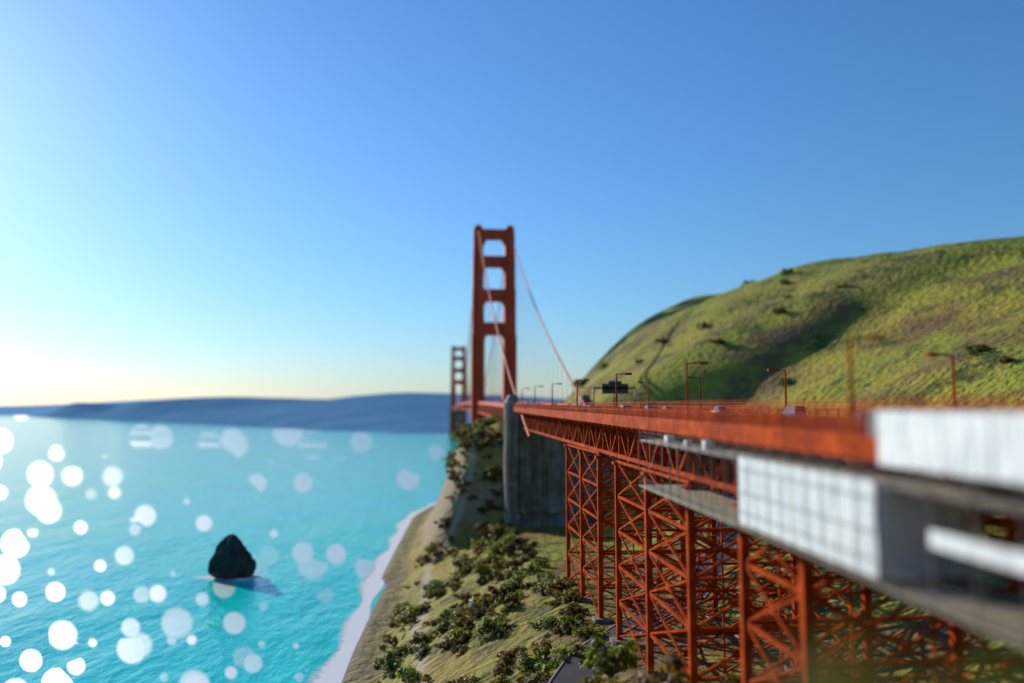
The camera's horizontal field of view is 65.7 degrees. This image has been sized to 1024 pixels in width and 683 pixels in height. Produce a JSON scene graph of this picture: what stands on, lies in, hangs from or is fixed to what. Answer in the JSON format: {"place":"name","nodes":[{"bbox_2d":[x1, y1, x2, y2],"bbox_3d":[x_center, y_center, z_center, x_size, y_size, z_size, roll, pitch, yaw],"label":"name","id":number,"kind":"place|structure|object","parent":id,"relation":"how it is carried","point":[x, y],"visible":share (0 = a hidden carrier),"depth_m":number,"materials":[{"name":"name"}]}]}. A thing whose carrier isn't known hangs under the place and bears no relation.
{"place":"outdoors","nodes":[
{"label":"outdoors","id":0,"kind":"place"},
{"bbox_2d":[0,400,150,415],"bbox_3d":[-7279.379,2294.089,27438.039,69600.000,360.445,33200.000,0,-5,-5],"label":"distant hills","id":1,"kind":"structure","parent":0,"point":[31,410],"depth_m":13829.56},
{"bbox_2d":[0,416,458,682],"bbox_3d":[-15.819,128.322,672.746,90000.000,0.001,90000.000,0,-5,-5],"label":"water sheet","id":2,"kind":"object","parent":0,"point":[113,534],"depth_m":428.28,"materials":[{"name":"liquid"}]},
{"bbox_2d":[194,571,260,580],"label":"sea foam","id":3,"kind":"object","parent":2,"relation":"on","point":[238,579],"visible":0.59,"depth_m":328.39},
{"bbox_2d":[208,533,256,578],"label":"sea rock","id":4,"kind":"object","parent":2,"relation":"in","point":[231,557],"visible":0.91,"depth_m":330.05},
{"bbox_2d":[449,346,465,438],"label":"tower","id":5,"kind":"structure","parent":2,"relation":"on","point":[453,419],"depth_m":1948.33,"materials":[{"name":"metal"}]},
{"bbox_2d":[30,392,565,433],"bbox_3d":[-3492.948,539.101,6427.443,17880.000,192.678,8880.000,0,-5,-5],"label":"shore terrain","id":6,"kind":"structure","parent":0,"point":[409,413],"depth_m":4262.82,"materials":[{"name":"blue"}]},
{"bbox_2d":[449,409,461,434],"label":"pylon approach","id":7,"kind":"structure","parent":6,"relation":"on","point":[456,415],"depth_m":2279.12,"materials":[{"name":"concrete"}]},
{"bbox_2d":[0,0,1023,405],"label":"sky","id":8,"kind":"structure","parent":0,"point":[199,198],"materials":[{"name":"blue"}]},
{"bbox_2d":[341,236,1023,682],"bbox_3d":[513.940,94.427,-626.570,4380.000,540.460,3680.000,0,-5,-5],"label":"hillside","id":9,"kind":"structure","parent":0,"point":[915,306],"depth_m":325.38,"materials":[{"name":"plant"}]},
{"bbox_2d":[308,502,436,682],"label":"shore foam","id":10,"kind":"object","parent":9,"relation":"on","point":[333,669],"visible":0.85,"depth_m":266.37,"materials":[{"name":"liquid"}]},
{"bbox_2d":[373,655,402,670],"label":"shrub","id":11,"kind":"object","parent":9,"relation":"on","point":[380,666],"visible":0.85,"depth_m":198.97,"materials":[{"name":"green plant"}]},
{"bbox_2d":[378,634,397,650],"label":"shrub","id":12,"kind":"object","parent":9,"relation":"on","point":[388,639],"visible":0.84,"depth_m":219.53,"materials":[{"name":"green plant"}]},
{"bbox_2d":[373,651,402,664],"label":"shrub","id":13,"kind":"object","parent":9,"relation":"on","point":[394,654],"visible":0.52,"depth_m":203.04,"materials":[{"name":"green plant"}]},
{"bbox_2d":[383,659,402,674],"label":"shrub","id":14,"kind":"object","parent":9,"relation":"on","point":[390,669],"visible":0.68,"depth_m":197.47,"materials":[{"name":"green plant"}]},
{"bbox_2d":[387,613,416,627],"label":"shrub","id":15,"kind":"object","parent":9,"relation":"on","point":[411,619],"visible":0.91,"depth_m":223.16,"materials":[{"name":"green plant"}]},
{"bbox_2d":[394,644,410,653],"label":"shrub","id":16,"kind":"object","parent":9,"relation":"on","point":[401,648],"visible":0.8,"depth_m":201.93,"materials":[{"name":"green plant"}]},
{"bbox_2d":[397,665,422,681],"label":"shrub","id":17,"kind":"object","parent":9,"relation":"on","point":[408,674],"visible":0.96,"depth_m":171.72,"materials":[{"name":"green plant"}]},
{"bbox_2d":[401,604,428,615],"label":"shrub","id":18,"kind":"object","parent":9,"relation":"on","point":[411,610],"visible":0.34,"depth_m":234.84,"materials":[{"name":"green plant"}]},
{"bbox_2d":[405,633,430,647],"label":"shrub","id":19,"kind":"object","parent":9,"relation":"on","point":[415,640],"visible":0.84,"depth_m":200.45,"materials":[{"name":"green plant"}]},
{"bbox_2d":[408,642,430,659],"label":"shrub","id":20,"kind":"object","parent":9,"relation":"on","point":[425,648],"visible":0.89,"depth_m":191.85,"materials":[{"name":"green plant"}]},
{"bbox_2d":[416,630,433,644],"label":"shrub","id":21,"kind":"object","parent":9,"relation":"on","point":[425,634],"visible":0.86,"depth_m":201.76,"materials":[{"name":"green plant"}]},
{"bbox_2d":[422,617,448,626],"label":"shrub","id":22,"kind":"object","parent":9,"relation":"on","point":[435,622],"visible":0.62,"depth_m":209.46,"materials":[{"name":"green plant"}]},
{"bbox_2d":[428,588,445,596],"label":"shrub","id":23,"kind":"object","parent":9,"relation":"on","point":[439,592],"visible":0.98,"depth_m":251.12,"materials":[{"name":"green plant"}]},
{"bbox_2d":[427,581,446,591],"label":"shrub","id":24,"kind":"object","parent":9,"relation":"on","point":[434,585],"visible":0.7,"depth_m":257.68,"materials":[{"name":"green plant"}]},
{"bbox_2d":[436,620,450,632],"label":"shrub","id":25,"kind":"object","parent":9,"relation":"on","point":[445,624],"visible":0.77,"depth_m":203.66,"materials":[{"name":"green plant"}]},
{"bbox_2d":[436,606,460,622],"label":"shrub","id":26,"kind":"object","parent":9,"relation":"on","point":[447,613],"visible":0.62,"depth_m":212.62,"materials":[{"name":"green plant"}]},
{"bbox_2d":[439,632,457,647],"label":"shrub","id":27,"kind":"object","parent":9,"relation":"on","point":[448,643],"visible":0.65,"depth_m":186.19,"materials":[{"name":"green plant"}]},
{"bbox_2d":[444,626,474,643],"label":"shrub","id":28,"kind":"object","parent":9,"relation":"on","point":[456,632],"visible":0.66,"depth_m":186.11,"materials":[{"name":"green plant"}]},
{"bbox_2d":[450,644,468,654],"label":"shrub","id":29,"kind":"object","parent":9,"relation":"on","point":[460,650],"visible":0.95,"depth_m":176.78,"materials":[{"name":"brown plant"}]},
{"bbox_2d":[449,617,469,630],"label":"shrub","id":30,"kind":"object","parent":9,"relation":"on","point":[459,621],"visible":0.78,"depth_m":193.35,"materials":[{"name":"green plant"}]},
{"bbox_2d":[449,636,469,644],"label":"shrub","id":31,"kind":"object","parent":9,"relation":"on","point":[458,639],"visible":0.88,"depth_m":183.01,"materials":[{"name":"green plant"}]},
{"bbox_2d":[445,674,475,682],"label":"shrub","id":32,"kind":"object","parent":9,"relation":"on","point":[466,677],"visible":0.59,"depth_m":151.77,"materials":[{"name":"green plant"}]},
{"bbox_2d":[451,619,473,630],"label":"shrub","id":33,"kind":"object","parent":9,"relation":"on","point":[464,625],"visible":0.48,"depth_m":193.31,"materials":[{"name":"green plant"}]},
{"bbox_2d":[452,592,476,600],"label":"shrub","id":34,"kind":"object","parent":9,"relation":"on","point":[467,595],"visible":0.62,"depth_m":227.69,"materials":[{"name":"green plant"}]},
{"bbox_2d":[452,559,478,574],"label":"shrub","id":35,"kind":"object","parent":9,"relation":"on","point":[462,565],"visible":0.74,"depth_m":269.83,"materials":[{"name":"green plant"}]},
{"bbox_2d":[453,607,483,618],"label":"shrub","id":36,"kind":"object","parent":9,"relation":"on","point":[458,615],"visible":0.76,"depth_m":199.75,"materials":[{"name":"green plant"}]},
{"bbox_2d":[459,675,481,682],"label":"shrub","id":37,"kind":"object","parent":9,"relation":"on","point":[472,680],"visible":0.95,"depth_m":147.83,"materials":[{"name":"green plant"}]},
{"bbox_2d":[452,596,493,618],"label":"shrub","id":38,"kind":"object","parent":9,"relation":"on","point":[472,599],"visible":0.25,"depth_m":207.88,"materials":[{"name":"green plant"}]},
{"bbox_2d":[458,603,488,617],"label":"shrub","id":39,"kind":"object","parent":9,"relation":"on","point":[483,605],"visible":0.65,"depth_m":203.36,"materials":[{"name":"green plant"}]},
{"bbox_2d":[474,574,486,584],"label":"shrub","id":40,"kind":"object","parent":9,"relation":"on","point":[481,579],"visible":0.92,"depth_m":242.76,"materials":[{"name":"green plant"}]},
{"bbox_2d":[471,561,492,575],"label":"shrub","id":41,"kind":"object","parent":9,"relation":"on","point":[477,567],"visible":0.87,"depth_m":248.25,"materials":[{"name":"green plant"}]},
{"bbox_2d":[470,593,495,607],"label":"shrub","id":42,"kind":"object","parent":9,"relation":"on","point":[488,598],"visible":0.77,"depth_m":206.15,"materials":[{"name":"green plant"}]},
{"bbox_2d":[473,522,493,538],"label":"bush","id":43,"kind":"object","parent":9,"relation":"on","point":[485,531],"visible":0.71,"depth_m":322.21,"materials":[{"name":"green plant"}]},
{"bbox_2d":[471,605,495,616],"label":"shrub","id":44,"kind":"object","parent":9,"relation":"on","point":[485,610],"visible":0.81,"depth_m":198.02,"materials":[{"name":"green plant"}]},
{"bbox_2d":[473,611,508,639],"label":"shrub","id":45,"kind":"object","parent":9,"relation":"on","point":[490,624],"visible":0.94,"depth_m":177.59,"materials":[{"name":"green plant"}]},
{"bbox_2d":[478,469,503,482],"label":"shrub","id":46,"kind":"object","parent":9,"relation":"on","point":[492,474],"visible":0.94,"depth_m":347.64,"materials":[{"name":"green plant"}]},
{"bbox_2d":[478,552,503,563],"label":"shrub","id":47,"kind":"object","parent":9,"relation":"on","point":[490,556],"visible":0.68,"depth_m":266.08,"materials":[{"name":"green plant"}]},
{"bbox_2d":[471,225,516,422],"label":"tower","id":48,"kind":"structure","parent":9,"relation":"on","point":[506,295],"depth_m":680.13,"materials":[{"name":"metal"}]},
{"bbox_2d":[453,229,584,437],"bbox_3d":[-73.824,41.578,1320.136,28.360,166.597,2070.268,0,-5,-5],"label":"cables","id":49,"kind":"object","parent":48,"relation":"hanging from","point":[464,390],"visible":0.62,"depth_m":508.64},
{"bbox_2d":[453,401,574,418],"bbox_3d":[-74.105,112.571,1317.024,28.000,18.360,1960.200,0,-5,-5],"label":"bridge deck","id":50,"kind":"structure","parent":49,"relation":"hanging from","point":[489,408],"depth_m":525.71,"materials":[{"name":"metal"}]},
{"bbox_2d":[487,586,504,597],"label":"shrub","id":51,"kind":"object","parent":9,"relation":"on","point":[494,591],"visible":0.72,"depth_m":211.87,"materials":[{"name":"green plant"}]},
{"bbox_2d":[488,522,504,542],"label":"bush","id":52,"kind":"object","parent":9,"relation":"on","point":[497,533],"visible":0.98,"depth_m":302.10,"materials":[{"name":"green plant"}]},
{"bbox_2d":[483,537,511,554],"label":"shrub","id":53,"kind":"object","parent":9,"relation":"on","point":[494,548],"visible":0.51,"depth_m":274.96,"materials":[{"name":"green plant"}]},
{"bbox_2d":[491,569,504,580],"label":"shrub","id":54,"kind":"object","parent":9,"relation":"on","point":[497,577],"visible":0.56,"depth_m":237.20,"materials":[{"name":"green plant"}]},
{"bbox_2d":[490,673,514,682],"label":"shrub","id":55,"kind":"object","parent":9,"relation":"on","point":[499,679],"visible":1,"depth_m":146.06,"materials":[{"name":"green plant"}]},
{"bbox_2d":[491,660,516,674],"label":"shrub","id":56,"kind":"object","parent":9,"relation":"on","point":[499,668],"visible":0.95,"depth_m":151.57,"materials":[{"name":"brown plant"}]},
{"bbox_2d":[494,595,519,605],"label":"shrub","id":57,"kind":"object","parent":9,"relation":"on","point":[497,600],"visible":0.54,"depth_m":195.21,"materials":[{"name":"green plant"}]},
{"bbox_2d":[499,539,516,555],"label":"bush","id":58,"kind":"object","parent":9,"relation":"on","point":[508,547],"visible":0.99,"depth_m":264.68,"materials":[{"name":"green plant"}]},
{"bbox_2d":[498,593,517,608],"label":"shrub","id":59,"kind":"object","parent":9,"relation":"on","point":[510,604],"visible":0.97,"depth_m":193.46,"materials":[{"name":"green plant"}]},
{"bbox_2d":[504,558,518,567],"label":"shrub","id":60,"kind":"object","parent":9,"relation":"on","point":[513,561],"visible":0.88,"depth_m":245.72,"materials":[{"name":"green plant"}]},
{"bbox_2d":[496,646,528,662],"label":"shrub","id":61,"kind":"object","parent":9,"relation":"on","point":[508,654],"visible":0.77,"depth_m":157.14,"materials":[{"name":"brown plant"}]},
{"bbox_2d":[504,581,524,594],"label":"shrub","id":62,"kind":"object","parent":9,"relation":"on","point":[506,590],"visible":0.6,"depth_m":214.57,"materials":[{"name":"green plant"}]},
{"bbox_2d":[500,571,529,589],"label":"shrub","id":63,"kind":"object","parent":9,"relation":"on","point":[516,578],"visible":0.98,"depth_m":215.07,"materials":[{"name":"green plant"}]},
{"bbox_2d":[512,537,538,546],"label":"shrub","id":64,"kind":"object","parent":9,"relation":"on","point":[523,540],"visible":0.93,"depth_m":278.54,"materials":[{"name":"green plant"}]},
{"bbox_2d":[516,544,537,557],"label":"shrub","id":65,"kind":"object","parent":9,"relation":"on","point":[528,548],"visible":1,"depth_m":252.85,"materials":[{"name":"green plant"}]},
{"bbox_2d":[523,561,541,574],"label":"shrub","id":66,"kind":"object","parent":9,"relation":"on","point":[530,568],"visible":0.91,"depth_m":228.32,"materials":[{"name":"green plant"}]},
{"bbox_2d":[515,638,552,661],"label":"shrub","id":67,"kind":"object","parent":9,"relation":"on","point":[545,646],"visible":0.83,"depth_m":148.47,"materials":[{"name":"green plant"}]},
{"bbox_2d":[517,653,550,678],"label":"shrub","id":68,"kind":"object","parent":9,"relation":"on","point":[528,664],"visible":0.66,"depth_m":146.17,"materials":[{"name":"green plant"}]},
{"bbox_2d":[523,671,546,682],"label":"shrub","id":69,"kind":"object","parent":9,"relation":"on","point":[541,675],"visible":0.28,"depth_m":140.79,"materials":[{"name":"green plant"}]},
{"bbox_2d":[525,672,554,682],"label":"shrub","id":70,"kind":"object","parent":9,"relation":"on","point":[547,677],"visible":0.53,"depth_m":136.66,"materials":[{"name":"green plant"}]},
{"bbox_2d":[531,557,550,566],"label":"shrub","id":71,"kind":"object","parent":9,"relation":"on","point":[542,561],"visible":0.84,"depth_m":234.21,"materials":[{"name":"green plant"}]},
{"bbox_2d":[527,614,563,629],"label":"shrub","id":72,"kind":"object","parent":9,"relation":"on","point":[548,622],"visible":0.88,"depth_m":165.52,"materials":[{"name":"green plant"}]},
{"bbox_2d":[536,570,557,582],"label":"shrub","id":73,"kind":"object","parent":9,"relation":"on","point":[549,574],"visible":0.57,"depth_m":210.56,"materials":[{"name":"green plant"}]},
{"bbox_2d":[540,581,557,589],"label":"shrub","id":74,"kind":"object","parent":9,"relation":"on","point":[549,585],"visible":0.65,"depth_m":197.28,"materials":[{"name":"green plant"}]},
{"bbox_2d":[503,395,595,529],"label":"concrete pylon","id":75,"kind":"object","parent":9,"relation":"on","point":[535,480],"visible":0.59,"depth_m":329.94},
{"bbox_2d":[536,578,562,594],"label":"shrub","id":76,"kind":"object","parent":9,"relation":"on","point":[541,589],"visible":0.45,"depth_m":197.57,"materials":[{"name":"green plant"}]},
{"bbox_2d":[543,599,561,605],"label":"shrub","id":77,"kind":"object","parent":9,"relation":"on","point":[553,602],"visible":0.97,"depth_m":183.77,"materials":[{"name":"green plant"}]},
{"bbox_2d":[541,643,571,672],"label":"shrub","id":78,"kind":"object","parent":9,"relation":"on","point":[552,663],"visible":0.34,"depth_m":141.05,"materials":[{"name":"green plant"}]},
{"bbox_2d":[549,626,564,636],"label":"shrub","id":79,"kind":"object","parent":9,"relation":"on","point":[555,629],"visible":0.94,"depth_m":161.48,"materials":[{"name":"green plant"}]},
{"bbox_2d":[548,575,575,594],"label":"shrub","id":80,"kind":"object","parent":9,"relation":"on","point":[563,582],"visible":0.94,"depth_m":196.07,"materials":[{"name":"brown plant"}]},
{"bbox_2d":[559,590,582,602],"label":"shrub","id":81,"kind":"object","parent":9,"relation":"on","point":[573,596],"visible":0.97,"depth_m":184.89,"materials":[{"name":"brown plant"}]},
{"bbox_2d":[556,643,589,663],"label":"shrub","id":82,"kind":"object","parent":9,"relation":"on","point":[576,648],"visible":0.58,"depth_m":140.16,"materials":[{"name":"green plant"}]},
{"bbox_2d":[557,602,589,615],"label":"shrub","id":83,"kind":"object","parent":9,"relation":"on","point":[569,609],"visible":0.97,"depth_m":171.38,"materials":[{"name":"brown plant"}]},
{"bbox_2d":[555,613,596,635],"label":"shrub","id":84,"kind":"object","parent":9,"relation":"on","point":[565,624],"visible":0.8,"depth_m":159.62,"materials":[{"name":"green plant"}]},
{"bbox_2d":[572,624,608,640],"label":"shrub","id":85,"kind":"object","parent":9,"relation":"on","point":[591,630],"visible":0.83,"depth_m":152.34,"materials":[{"name":"green plant"}]},
{"bbox_2d":[582,675,625,682],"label":"bush","id":86,"kind":"object","parent":9,"relation":"on","point":[597,679],"visible":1,"depth_m":106.93,"materials":[{"name":"green plant"}]},
{"bbox_2d":[582,637,644,682],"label":"tree","id":87,"kind":"object","parent":9,"relation":"on","point":[601,661],"visible":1,"depth_m":116.53,"materials":[{"name":"green plant"}]},
{"bbox_2d":[564,444,721,622],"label":"trestle","id":88,"kind":"object","parent":9,"relation":"on","point":[600,486],"visible":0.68,"depth_m":186.09,"materials":[{"name":"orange metal"}]},
{"bbox_2d":[548,457,737,682],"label":"road","id":89,"kind":"structure","parent":9,"relation":"on","point":[570,670],"depth_m":156.26,"materials":[{"name":"asphalt"}]},
{"bbox_2d":[630,652,690,682],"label":"tree","id":90,"kind":"object","parent":9,"relation":"on","point":[673,667],"visible":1,"depth_m":94.40,"materials":[{"name":"green plant"}]},
{"bbox_2d":[708,337,725,344],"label":"hill shrub","id":91,"kind":"object","parent":9,"relation":"on","point":[719,341],"visible":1,"depth_m":385.76,"materials":[{"name":"green plant"}]},
{"bbox_2d":[721,672,740,682],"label":"bush","id":92,"kind":"object","parent":9,"relation":"on","point":[737,679],"visible":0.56,"depth_m":103.94,"materials":[{"name":"green plant"}]},
{"bbox_2d":[609,460,874,682],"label":"trestle","id":93,"kind":"object","parent":9,"relation":"on","point":[690,530],"visible":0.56,"depth_m":127.13,"materials":[{"name":"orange metal"}]},
{"bbox_2d":[522,415,1023,589],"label":"bridge deck truss","id":94,"kind":"object","parent":9,"relation":"on","point":[591,438],"visible":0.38,"depth_m":125.48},
{"bbox_2d":[513,407,877,461],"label":"viaduct deck","id":95,"kind":"structure","parent":94,"relation":"on","point":[858,444],"depth_m":77.32,"materials":[{"name":"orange metal"}]},
{"bbox_2d":[593,381,643,407],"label":"road signs","id":96,"kind":"object","parent":95,"relation":"on","point":[609,387],"visible":0.8,"depth_m":238.33,"materials":[{"name":"metal"}]},
{"bbox_2d":[522,335,956,428],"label":"street lamps","id":97,"kind":"object","parent":95,"relation":"on","point":[870,338],"visible":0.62,"depth_m":89.84,"materials":[{"name":"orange metal"}]},
{"bbox_2d":[513,398,1023,432],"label":"viaduct railings","id":98,"kind":"object","parent":95,"relation":"on","point":[735,414],"visible":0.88,"depth_m":85.63,"materials":[{"name":"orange metal"}]},
{"bbox_2d":[782,406,805,413],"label":"car","id":99,"kind":"object","parent":95,"relation":"on","point":[796,412],"visible":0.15,"depth_m":124.69,"materials":[{"name":"white"}]},
{"bbox_2d":[514,412,1023,494],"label":"viaduct floorbeams","id":100,"kind":"object","parent":94,"relation":"on","point":[636,431],"visible":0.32,"depth_m":70.16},
{"bbox_2d":[639,429,1023,646],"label":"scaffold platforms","id":101,"kind":"object","parent":94,"relation":"hanging from","point":[984,607],"visible":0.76,"depth_m":51.21,"materials":[{"name":"grey metal"}]},
{"bbox_2d":[738,411,1023,578],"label":"tarp","id":102,"kind":"object","parent":101,"relation":"attached to","point":[989,446],"visible":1,"depth_m":51.69,"materials":[{"name":"fabric"}]},
{"bbox_2d":[761,569,790,599],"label":"bush","id":103,"kind":"object","parent":9,"relation":"on","point":[774,596],"visible":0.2,"depth_m":160.39,"materials":[{"name":"green plant"}]},
{"bbox_2d":[732,503,1023,682],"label":"trestle","id":104,"kind":"object","parent":9,"relation":"on","point":[806,593],"visible":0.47,"depth_m":80.82,"materials":[{"name":"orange metal"}]},
{"bbox_2d":[781,633,1023,682],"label":"bush","id":105,"kind":"object","parent":9,"relation":"on","point":[852,670],"visible":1,"depth_m":11.03,"materials":[{"name":"green plant"}]},
{"bbox_2d":[963,343,993,354],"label":"hill shrub","id":106,"kind":"object","parent":9,"relation":"on","point":[971,349],"visible":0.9,"depth_m":255.09,"materials":[{"name":"green plant"}]},
{"bbox_2d":[997,355,1014,362],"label":"hill shrub","id":107,"kind":"object","parent":9,"relation":"on","point":[1004,358],"visible":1,"depth_m":237.66,"materials":[{"name":"green plant"}]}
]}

